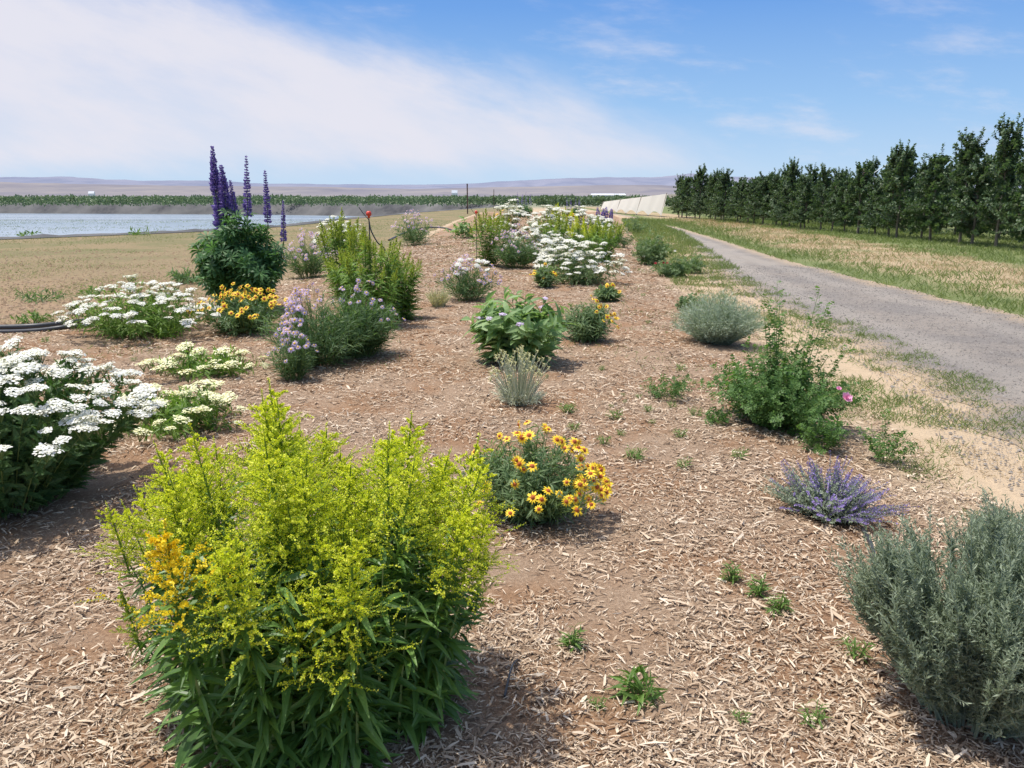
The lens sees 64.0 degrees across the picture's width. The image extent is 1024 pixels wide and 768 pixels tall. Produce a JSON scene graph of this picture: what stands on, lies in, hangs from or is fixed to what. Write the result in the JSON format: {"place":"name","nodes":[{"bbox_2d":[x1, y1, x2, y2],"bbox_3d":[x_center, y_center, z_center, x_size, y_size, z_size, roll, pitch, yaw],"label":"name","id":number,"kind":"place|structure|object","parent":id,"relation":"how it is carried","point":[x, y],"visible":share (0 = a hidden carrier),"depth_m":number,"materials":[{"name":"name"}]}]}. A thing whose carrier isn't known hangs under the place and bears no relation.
{"place":"outdoors","nodes":[
{"label":"outdoors","id":0,"kind":"place"},
{"bbox_2d":[0,213,358,236],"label":"pond water","id":1,"kind":"structure","parent":0,"point":[142,220],"depth_m":159.84,"materials":[{"name":"blue liquid"}]},
{"bbox_2d":[0,202,499,238],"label":"pond bank","id":2,"kind":"structure","parent":0,"point":[386,209],"depth_m":219.95,"materials":[{"name":"brown soil"}]},
{"bbox_2d":[0,182,1016,197],"bbox_3d":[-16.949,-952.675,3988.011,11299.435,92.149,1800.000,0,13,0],"label":"hills","id":3,"kind":"structure","parent":0,"point":[27,189],"depth_m":4096.35,"materials":[{"name":"brown soil"}]},
{"bbox_2d":[0,173,1019,188],"bbox_3d":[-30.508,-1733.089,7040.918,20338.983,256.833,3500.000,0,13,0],"label":"hills","id":4,"kind":"structure","parent":0,"point":[668,180],"depth_m":8097.66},
{"bbox_2d":[0,201,1023,520],"bbox_3d":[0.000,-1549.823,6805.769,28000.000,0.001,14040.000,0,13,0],"label":"ground","id":5,"kind":"structure","parent":0,"point":[922,433],"depth_m":14.59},
{"bbox_2d":[10,309,57,323],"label":"weed","id":6,"kind":"object","parent":5,"relation":"on","point":[35,317],"visible":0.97,"depth_m":10.73,"materials":[{"name":"green plant"}]},
{"bbox_2d":[14,285,79,303],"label":"weed","id":7,"kind":"object","parent":5,"relation":"on","point":[40,295],"visible":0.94,"depth_m":13.12,"materials":[{"name":"green plant"}]},
{"bbox_2d":[165,265,201,284],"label":"weed","id":8,"kind":"object","parent":5,"relation":"on","point":[179,277],"visible":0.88,"depth_m":15.64,"materials":[{"name":"green plant"}]},
{"bbox_2d":[0,250,376,324],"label":"dirt clods","id":9,"kind":"object","parent":5,"relation":"on","point":[22,302],"visible":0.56,"depth_m":16.46,"materials":[{"name":"brown soil"}]},
{"bbox_2d":[0,219,449,317],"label":"pondside grass","id":10,"kind":"structure","parent":5,"relation":"on","point":[131,253],"depth_m":25.35,"materials":[{"name":"beige plant"}]},
{"bbox_2d":[0,193,584,206],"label":"distant orchard","id":11,"kind":"object","parent":5,"relation":"on","point":[93,200],"visible":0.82,"depth_m":168.10,"materials":[{"name":"green plant"}]},
{"bbox_2d":[0,212,1023,767],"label":"mulch bed","id":12,"kind":"object","parent":5,"relation":"on","point":[622,594],"visible":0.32,"depth_m":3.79,"materials":[{"name":"wood"}]},
{"bbox_2d":[0,324,87,333],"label":"irrigation pipe","id":13,"kind":"object","parent":12,"relation":"on","point":[55,328],"visible":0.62,"depth_m":9.71,"materials":[{"name":"black plastic"}]},
{"bbox_2d":[0,317,98,329],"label":"irrigation pipe","id":14,"kind":"object","parent":12,"relation":"on","point":[24,326],"visible":0.52,"depth_m":10.11,"materials":[{"name":"black plastic"}]},
{"bbox_2d":[0,336,165,519],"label":"yarrow","id":15,"kind":"object","parent":12,"relation":"on","point":[52,444],"visible":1,"depth_m":4.06,"materials":[{"name":"white plant"}]},
{"bbox_2d":[51,274,221,340],"bbox_3d":[-4.270,-0.866,9.409,1.976,0.785,1.691,0,13,0],"label":"yarrow","id":16,"kind":"object","parent":12,"relation":"on","point":[159,322],"visible":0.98,"depth_m":9.16,"materials":[{"name":"white plant"}]},
{"bbox_2d":[108,379,246,442],"bbox_3d":[-2.306,0.181,5.645,0.928,0.436,0.976,7,15,28],"label":"yarrow","id":17,"kind":"object","parent":12,"relation":"on","point":[175,423],"visible":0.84,"depth_m":5.54,"materials":[{"name":"white plant"}]},
{"bbox_2d":[135,339,268,382],"bbox_3d":[-2.774,-0.176,7.320,1.029,0.397,1.044,8,15,31],"label":"yarrow","id":18,"kind":"object","parent":12,"relation":"on","point":[225,360],"visible":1,"depth_m":7.21,"materials":[{"name":"white plant"}]},
{"bbox_2d":[187,146,288,309],"bbox_3d":[-3.786,-2.069,11.136,1.523,2.264,1.540,0,13,0],"label":"lupine","id":19,"kind":"object","parent":12,"relation":"on","point":[243,256],"visible":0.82,"depth_m":11.01,"materials":[{"name":"green plant"}]},
{"bbox_2d":[186,282,290,336],"bbox_3d":[-3.137,-0.877,9.528,1.162,0.625,1.147,0,13,0],"label":"blanket flower","id":20,"kind":"object","parent":12,"relation":"on","point":[238,318],"visible":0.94,"depth_m":9.38,"materials":[{"name":"yellow plant"}]},
{"bbox_2d":[218,734,288,767],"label":"weed","id":21,"kind":"object","parent":12,"relation":"on","point":[241,760],"visible":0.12,"depth_m":2.22,"materials":[{"name":"green plant"}]},
{"bbox_2d":[263,327,318,381],"bbox_3d":[-1.919,-0.267,7.107,0.504,0.486,0.472,-9,16,-34],"label":"aster","id":22,"kind":"object","parent":12,"relation":"on","point":[292,367],"visible":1,"depth_m":7.07,"materials":[{"name":"green plant"}]},
{"bbox_2d":[70,377,525,767],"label":"goldenrod","id":23,"kind":"object","parent":12,"relation":"on","point":[322,634],"visible":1,"depth_m":2.23,"materials":[{"name":"green plant"}]},
{"bbox_2d":[282,228,334,278],"bbox_3d":[-4.110,-2.652,16.603,1.228,1.032,1.252,0,13,0],"label":"aster","id":24,"kind":"object","parent":12,"relation":"on","point":[312,264],"visible":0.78,"depth_m":16.47,"materials":[{"name":"green plant"}]},
{"bbox_2d":[255,282,381,366],"bbox_3d":[-1.808,-0.555,7.626,1.183,0.775,1.087,0,13,0],"label":"aster","id":25,"kind":"object","parent":12,"relation":"on","point":[331,346],"visible":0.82,"depth_m":7.53,"materials":[{"name":"green plant"}]},
{"bbox_2d":[315,208,367,296],"bbox_3d":[-2.679,-2.066,13.007,0.847,1.462,0.821,0,13,0],"label":"goldenrod","id":26,"kind":"object","parent":12,"relation":"on","point":[351,237],"visible":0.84,"depth_m":12.89,"materials":[{"name":"green plant"}]},
{"bbox_2d":[314,279,404,358],"bbox_3d":[-1.514,-0.653,8.060,0.949,0.786,0.918,0,13,0],"label":"aster","id":27,"kind":"object","parent":12,"relation":"on","point":[374,346],"visible":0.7,"depth_m":7.98,"materials":[{"name":"green plant"}]},
{"bbox_2d":[322,231,411,326],"bbox_3d":[-1.763,-1.280,10.068,1.134,1.209,1.074,0,13,0],"label":"goldenrod","id":28,"kind":"object","parent":12,"relation":"on","point":[368,248],"visible":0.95,"depth_m":9.91,"materials":[{"name":"green plant"}]},
{"bbox_2d":[0,236,765,378],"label":"bed weeds","id":29,"kind":"object","parent":12,"relation":"on","point":[450,294],"visible":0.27,"depth_m":10.29,"materials":[{"name":"green plant"}]},
{"bbox_2d":[381,251,426,320],"bbox_3d":[-1.459,-1.268,10.739,0.647,0.949,0.646,8,15,33],"label":"goldenrod","id":30,"kind":"object","parent":12,"relation":"on","point":[406,304],"visible":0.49,"depth_m":10.67,"materials":[{"name":"green plant"}]},
{"bbox_2d":[390,209,440,245],"bbox_3d":[-3.301,-5.306,27.791,1.737,1.264,1.739,0,13,0],"label":"aster","id":31,"kind":"object","parent":12,"relation":"on","point":[415,237],"visible":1,"depth_m":27.72,"materials":[{"name":"green plant"}]},
{"bbox_2d":[425,286,451,307],"bbox_3d":[-1.064,-1.268,11.886,0.416,0.314,0.471,-2,13,-8],"label":"buckwheat","id":32,"kind":"object","parent":12,"relation":"on","point":[441,301],"visible":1,"depth_m":11.85,"materials":[{"name":"plant"}]},
{"bbox_2d":[444,216,475,237],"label":"shrub","id":33,"kind":"object","parent":12,"relation":"on","point":[464,228],"visible":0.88,"depth_m":31.42,"materials":[{"name":"green plant"}]},
{"bbox_2d":[433,254,501,300],"bbox_3d":[-0.653,-1.614,12.512,1.007,0.755,1.065,-12,17,-42],"label":"aster","id":34,"kind":"object","parent":12,"relation":"on","point":[466,280],"visible":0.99,"depth_m":12.42,"materials":[{"name":"green plant"}]},
{"bbox_2d":[467,209,510,265],"bbox_3d":[-0.550,-3.355,18.719,0.971,1.360,0.838,11,17,40],"label":"goldenrod","id":35,"kind":"object","parent":12,"relation":"on","point":[484,254],"visible":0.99,"depth_m":18.62,"materials":[{"name":"green plant"}]},
{"bbox_2d":[483,199,535,237],"bbox_3d":[-0.051,-6.350,31.785,2.082,1.640,2.009,-10,16,-37],"label":"yarrow","id":36,"kind":"object","parent":12,"relation":"on","point":[516,213],"visible":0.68,"depth_m":31.55,"materials":[{"name":"grey plant"}]},
{"bbox_2d":[489,223,540,268],"bbox_3d":[0.052,-3.084,18.307,1.348,1.025,1.334,0,13,0],"label":"aster","id":37,"kind":"object","parent":12,"relation":"on","point":[511,257],"visible":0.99,"depth_m":18.17,"materials":[{"name":"green plant"}]},
{"bbox_2d":[488,345,550,406],"bbox_3d":[0.058,-0.069,6.211,0.483,0.469,0.557,0,13,0],"label":"buckwheat","id":38,"kind":"object","parent":12,"relation":"on","point":[518,393],"visible":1,"depth_m":6.19,"materials":[{"name":"plant"}]},
{"bbox_2d":[461,286,578,366],"bbox_3d":[0.112,-0.557,7.782,1.086,0.762,1.086,-4,13,-17],"label":"milkweed","id":39,"kind":"object","parent":12,"relation":"on","point":[505,328],"visible":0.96,"depth_m":7.57,"materials":[{"name":"green plant"}]},
{"bbox_2d":[503,216,562,261],"bbox_3d":[0.582,-3.491,19.959,1.631,1.167,1.438,8,15,30],"label":"yarrow","id":40,"kind":"object","parent":12,"relation":"on","point":[537,231],"visible":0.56,"depth_m":19.88,"materials":[{"name":"grey plant"}]},
{"bbox_2d":[458,420,613,530],"bbox_3d":[0.088,0.442,4.035,0.809,0.508,0.736,8,15,31],"label":"blanket flower","id":41,"kind":"object","parent":12,"relation":"on","point":[533,489],"visible":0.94,"depth_m":3.93,"materials":[{"name":"yellow plant"}]},
{"bbox_2d":[529,262,558,288],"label":"blanket flower","id":42,"kind":"object","parent":12,"relation":"on","point":[544,278],"visible":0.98,"depth_m":14.36,"materials":[{"name":"green plant"}]},
{"bbox_2d":[521,205,574,237],"bbox_3d":[1.335,-5.845,29.851,1.988,1.341,1.981,0,13,0],"label":"yarrow","id":43,"kind":"object","parent":12,"relation":"on","point":[545,211],"visible":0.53,"depth_m":29.70,"materials":[{"name":"grey plant"}]},
{"bbox_2d":[538,210,569,253],"bbox_3d":[1.200,-4.147,22.632,0.960,1.280,1.049,11,17,39],"label":"goldenrod","id":44,"kind":"object","parent":12,"relation":"on","point":[557,229],"visible":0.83,"depth_m":22.46,"materials":[{"name":"green plant"}]},
{"bbox_2d":[533,237,581,268],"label":"yarrow","id":45,"kind":"object","parent":12,"relation":"on","point":[543,251],"visible":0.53,"depth_m":18.01,"materials":[{"name":"grey plant"}]},
{"bbox_2d":[556,622,585,651],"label":"weed","id":46,"kind":"object","parent":12,"relation":"on","point":[574,640],"visible":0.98,"depth_m":2.89,"materials":[{"name":"green plant"}]},
{"bbox_2d":[549,205,603,244],"bbox_3d":[1.997,-4.936,25.887,1.778,1.386,1.547,0,13,0],"label":"yarrow","id":47,"kind":"object","parent":12,"relation":"on","point":[581,212],"visible":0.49,"depth_m":25.72,"materials":[{"name":"grey plant"}]},
{"bbox_2d":[533,235,631,285],"bbox_3d":[1.298,-2.245,14.988,1.858,0.956,1.590,0,13,0],"label":"yarrow","id":48,"kind":"object","parent":12,"relation":"on","point":[588,270],"visible":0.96,"depth_m":14.84,"materials":[{"name":"grey plant"}]},
{"bbox_2d":[567,216,601,257],"bbox_3d":[1.863,-3.749,20.977,0.953,1.186,0.922,0,13,0],"label":"goldenrod","id":49,"kind":"object","parent":12,"relation":"on","point":[572,235],"visible":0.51,"depth_m":20.91,"materials":[{"name":"green plant"}]},
{"bbox_2d":[561,295,619,342],"bbox_3d":[0.820,-0.717,9.050,0.682,0.531,0.758,-9,15,-33],"label":"blanket flower","id":50,"kind":"object","parent":12,"relation":"on","point":[591,323],"visible":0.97,"depth_m":8.93,"materials":[{"name":"green plant"}]},
{"bbox_2d":[580,214,625,261],"bbox_3d":[2.213,-3.556,20.157,1.017,1.239,1.096,11,17,40],"label":"goldenrod","id":51,"kind":"object","parent":12,"relation":"on","point":[602,236],"visible":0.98,"depth_m":20.09,"materials":[{"name":"green plant"}]},
{"bbox_2d":[590,282,625,301],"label":"blanket flower","id":52,"kind":"object","parent":12,"relation":"on","point":[604,292],"visible":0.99,"depth_m":12.32,"materials":[{"name":"green plant"}]},
{"bbox_2d":[618,214,652,232],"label":"shrub","id":53,"kind":"object","parent":12,"relation":"on","point":[635,223],"visible":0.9,"depth_m":37.01,"materials":[{"name":"green plant"}]},
{"bbox_2d":[603,663,668,714],"bbox_3d":[0.409,0.961,2.576,0.201,0.160,0.210,-6,14,-23],"label":"weed","id":54,"kind":"object","parent":12,"relation":"on","point":[640,686],"visible":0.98,"depth_m":2.57,"materials":[{"name":"green plant"}]},
{"bbox_2d":[631,229,675,264],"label":"shrub","id":55,"kind":"object","parent":12,"relation":"on","point":[647,255],"visible":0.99,"depth_m":19.79,"materials":[{"name":"green plant"}]},
{"bbox_2d":[640,374,694,398],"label":"weed","id":56,"kind":"object","parent":12,"relation":"on","point":[675,389],"visible":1,"depth_m":6.42,"materials":[{"name":"green plant"}]},
{"bbox_2d":[647,253,694,276],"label":"shrub","id":57,"kind":"object","parent":12,"relation":"on","point":[669,269],"visible":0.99,"depth_m":16.87,"materials":[{"name":"green plant"}]},
{"bbox_2d":[675,292,705,309],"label":"shrub","id":58,"kind":"object","parent":12,"relation":"on","point":[683,300],"visible":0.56,"depth_m":11.70,"materials":[{"name":"green plant"}]},
{"bbox_2d":[703,406,731,425],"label":"shrub","id":59,"kind":"object","parent":12,"relation":"on","point":[721,414],"visible":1,"depth_m":5.68,"materials":[{"name":"green plant"}]},
{"bbox_2d":[669,286,767,345],"bbox_3d":[2.277,-0.753,9.023,1.098,0.645,1.014,0,13,0],"label":"silver bush","id":60,"kind":"object","parent":12,"relation":"on","point":[719,322],"visible":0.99,"depth_m":8.88,"materials":[{"name":"green plant"}]},
{"bbox_2d":[718,559,745,584],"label":"weed","id":61,"kind":"object","parent":12,"relation":"on","point":[732,577],"visible":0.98,"depth_m":3.37,"materials":[{"name":"green plant"}]},
{"bbox_2d":[743,573,771,598],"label":"weed","id":62,"kind":"object","parent":12,"relation":"on","point":[759,589],"visible":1,"depth_m":3.25,"materials":[{"name":"green plant"}]},
{"bbox_2d":[762,590,794,616],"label":"weed","id":63,"kind":"object","parent":12,"relation":"on","point":[780,606],"visible":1,"depth_m":3.11,"materials":[{"name":"green plant"}]},
{"bbox_2d":[697,281,877,437],"bbox_3d":[1.897,-0.180,5.665,1.092,1.042,1.180,-7,14,-27],"label":"rose bush","id":64,"kind":"object","parent":12,"relation":"on","point":[776,401],"visible":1,"depth_m":5.61,"materials":[{"name":"green plant"}]},
{"bbox_2d":[797,696,833,729],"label":"weed","id":65,"kind":"object","parent":12,"relation":"on","point":[818,721],"visible":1,"depth_m":2.46,"materials":[{"name":"green plant"}]},
{"bbox_2d":[796,415,853,454],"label":"rose bush","id":66,"kind":"object","parent":12,"relation":"on","point":[829,442],"visible":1,"depth_m":5.21,"materials":[{"name":"green plant"}]},
{"bbox_2d":[754,450,918,524],"bbox_3d":[1.556,0.511,4.119,0.607,0.311,0.835,-5,14,-22],"label":"catmint","id":67,"kind":"object","parent":12,"relation":"on","point":[839,502],"visible":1,"depth_m":4.01,"materials":[{"name":"purple plant"}]},
{"bbox_2d":[835,635,875,663],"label":"weed","id":68,"kind":"object","parent":12,"relation":"on","point":[854,649],"visible":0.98,"depth_m":2.81,"materials":[{"name":"green plant"}]},
{"bbox_2d":[856,408,922,463],"bbox_3d":[2.321,0.336,5.034,0.325,0.346,0.274,0,13,0],"label":"rose bush","id":69,"kind":"object","parent":12,"relation":"on","point":[879,455],"visible":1,"depth_m":5.04,"materials":[{"name":"green plant"}]},
{"bbox_2d":[823,487,1023,741],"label":"sagebrush","id":70,"kind":"object","parent":12,"relation":"on","point":[956,651],"visible":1,"depth_m":2.37,"materials":[{"name":"green plant"}]},
{"bbox_2d":[940,485,1023,576],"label":"sagebrush","id":71,"kind":"object","parent":12,"relation":"on","point":[999,511],"visible":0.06,"depth_m":3.12,"materials":[{"name":"green plant"}]},
{"bbox_2d":[535,194,674,206],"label":"distant hedge","id":72,"kind":"object","parent":5,"relation":"on","point":[589,200],"visible":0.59,"depth_m":146.28,"materials":[{"name":"green plant"}]},
{"bbox_2d":[599,193,677,216],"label":"shade cloth","id":73,"kind":"object","parent":5,"relation":"on","point":[648,205],"visible":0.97,"depth_m":73.57,"materials":[{"name":"white fabric"}]},
{"bbox_2d":[679,253,706,273],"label":"shrub","id":74,"kind":"object","parent":5,"relation":"on","point":[696,265],"visible":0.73,"depth_m":17.75,"materials":[{"name":"green plant"}]},
{"bbox_2d":[684,163,709,218],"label":"apple tree","id":75,"kind":"object","parent":5,"relation":"on","point":[701,176],"visible":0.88,"depth_m":59.05,"materials":[{"name":"green plant"}]},
{"bbox_2d":[709,167,733,219],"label":"apple tree","id":76,"kind":"object","parent":5,"relation":"on","point":[724,180],"visible":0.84,"depth_m":52.92,"materials":[{"name":"green plant"}]},
{"bbox_2d":[738,176,768,223],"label":"apple tree","id":77,"kind":"object","parent":5,"relation":"on","point":[753,185],"visible":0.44,"depth_m":47.88,"materials":[{"name":"green plant"}]},
{"bbox_2d":[740,171,775,223],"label":"apple tree","id":78,"kind":"object","parent":5,"relation":"on","point":[763,184],"visible":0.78,"depth_m":46.54,"materials":[{"name":"green plant"}]},
{"bbox_2d":[755,169,784,225],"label":"apple tree","id":79,"kind":"object","parent":5,"relation":"on","point":[772,186],"visible":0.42,"depth_m":45.47,"materials":[{"name":"green plant"}]},
{"bbox_2d":[770,156,802,227],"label":"apple tree","id":80,"kind":"object","parent":5,"relation":"on","point":[793,171],"visible":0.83,"depth_m":42.63,"materials":[{"name":"green plant"}]},
{"bbox_2d":[782,168,816,228],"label":"apple tree","id":81,"kind":"object","parent":5,"relation":"on","point":[796,194],"visible":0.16,"depth_m":41.47,"materials":[{"name":"green plant"}]},
{"bbox_2d":[581,207,1023,317],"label":"grass verge","id":82,"kind":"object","parent":5,"relation":"on","point":[666,214],"depth_m":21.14,"materials":[{"name":"beige plant"}]},
{"bbox_2d":[675,171,692,217],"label":"apple tree","id":83,"kind":"object","parent":82,"relation":"on","point":[687,181],"visible":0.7,"depth_m":62.18,"materials":[{"name":"green plant"}]},
{"bbox_2d":[723,175,747,221],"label":"apple tree","id":84,"kind":"object","parent":82,"relation":"on","point":[733,203],"visible":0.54,"depth_m":50.47,"materials":[{"name":"green plant"}]},
{"bbox_2d":[734,180,766,223],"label":"apple tree","id":85,"kind":"object","parent":82,"relation":"on","point":[746,185],"visible":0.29,"depth_m":49.14,"materials":[{"name":"green plant"}]},
{"bbox_2d":[764,180,792,224],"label":"apple tree","id":86,"kind":"object","parent":82,"relation":"on","point":[780,187],"visible":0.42,"depth_m":43.95,"materials":[{"name":"green plant"}]},
{"bbox_2d":[789,175,818,228],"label":"apple tree","id":87,"kind":"object","parent":82,"relation":"on","point":[807,192],"visible":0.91,"depth_m":40.07,"materials":[{"name":"green plant"}]},
{"bbox_2d":[817,179,848,229],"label":"apple tree","id":88,"kind":"object","parent":82,"relation":"on","point":[833,192],"visible":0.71,"depth_m":37.91,"materials":[{"name":"green plant"}]},
{"bbox_2d":[826,170,859,232],"bbox_3d":[15.039,-8.145,36.768,1.467,2.786,1.810,-1,13,-6],"label":"apple tree","id":89,"kind":"object","parent":82,"relation":"on","point":[843,193],"visible":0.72,"depth_m":36.77,"materials":[{"name":"green plant"}]},
{"bbox_2d":[855,177,889,234],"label":"apple tree","id":90,"kind":"object","parent":82,"relation":"on","point":[875,186],"visible":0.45,"depth_m":34.16,"materials":[{"name":"green plant"}]},
{"bbox_2d":[962,112,1023,246],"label":"apple tree","id":91,"kind":"object","parent":82,"relation":"on","point":[1008,145],"visible":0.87,"depth_m":25.56,"materials":[{"name":"green plant"}]},
{"bbox_2d":[987,155,1023,246],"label":"apple tree","id":92,"kind":"object","parent":82,"relation":"on","point":[1015,203],"visible":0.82,"depth_m":24.70,"materials":[{"name":"green plant"}]},
{"bbox_2d":[804,164,835,229],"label":"apple tree","id":93,"kind":"object","parent":5,"relation":"on","point":[824,175],"visible":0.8,"depth_m":38.94,"materials":[{"name":"green plant"}]},
{"bbox_2d":[622,217,1023,518],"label":"shoulder grass","id":94,"kind":"structure","parent":5,"relation":"on","point":[678,246],"depth_m":8.36,"materials":[{"name":"green plant"}]},
{"bbox_2d":[629,232,1023,520],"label":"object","id":95,"kind":"object","parent":5,"relation":"on","point":[894,401],"visible":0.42,"depth_m":6.44,"materials":[{"name":"beige plant"}]},
{"bbox_2d":[841,161,881,233],"bbox_3d":[15.282,-8.104,35.705,1.677,3.205,2.187,4,14,18],"label":"apple tree","id":96,"kind":"object","parent":5,"relation":"on","point":[862,179],"visible":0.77,"depth_m":35.47,"materials":[{"name":"green plant"}]},
{"bbox_2d":[861,147,912,236],"bbox_3d":[15.159,-7.679,32.893,1.850,3.615,1.872,-6,14,-24],"label":"apple tree","id":97,"kind":"object","parent":5,"relation":"on","point":[892,164],"visible":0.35,"depth_m":32.88,"materials":[{"name":"green plant"}]},
{"bbox_2d":[873,139,922,236],"bbox_3d":[15.058,-7.531,31.777,1.871,3.828,1.990,11,17,41],"label":"apple tree","id":98,"kind":"object","parent":5,"relation":"on","point":[900,178],"visible":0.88,"depth_m":31.54,"materials":[{"name":"green plant"}]},
{"bbox_2d":[897,153,942,238],"bbox_3d":[15.444,-6.982,30.640,1.695,3.247,1.594,-3,13,-13],"label":"apple tree","id":99,"kind":"object","parent":5,"relation":"on","point":[923,168],"visible":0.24,"depth_m":30.64,"materials":[{"name":"green plant"}]},
{"bbox_2d":[903,144,957,240],"bbox_3d":[15.277,-6.832,29.369,2.388,3.540,2.071,-7,15,-28],"label":"apple tree","id":100,"kind":"object","parent":5,"relation":"on","point":[937,224],"visible":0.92,"depth_m":29.20,"materials":[{"name":"green plant"}]},
{"bbox_2d":[926,126,999,242],"bbox_3d":[15.646,-6.771,28.115,2.176,3.979,2.057,1,13,4],"label":"apple tree","id":101,"kind":"object","parent":5,"relation":"on","point":[971,149],"visible":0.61,"depth_m":27.82,"materials":[{"name":"green plant"}]},
{"bbox_2d":[932,153,1010,243],"bbox_3d":[15.371,-6.046,27.027,1.933,3.044,2.069,-3,13,-13],"label":"apple tree","id":102,"kind":"object","parent":5,"relation":"on","point":[964,198],"visible":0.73,"depth_m":27.01,"materials":[{"name":"green plant"}]},
{"bbox_2d":[0,0,1023,184],"label":"sky","id":103,"kind":"structure","parent":0,"point":[371,92],"materials":[{"name":"blue"}]},
{"bbox_2d":[613,213,1023,448],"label":"gravel road","id":104,"kind":"structure","parent":0,"point":[741,256],"depth_m":10.64,"materials":[{"name":"grey gravel"}]},
{"bbox_2d":[702,265,1023,494],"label":"gravel stones","id":105,"kind":"object","parent":104,"relation":"on","point":[949,416],"visible":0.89,"depth_m":9.77,"materials":[{"name":"grey gravel"}]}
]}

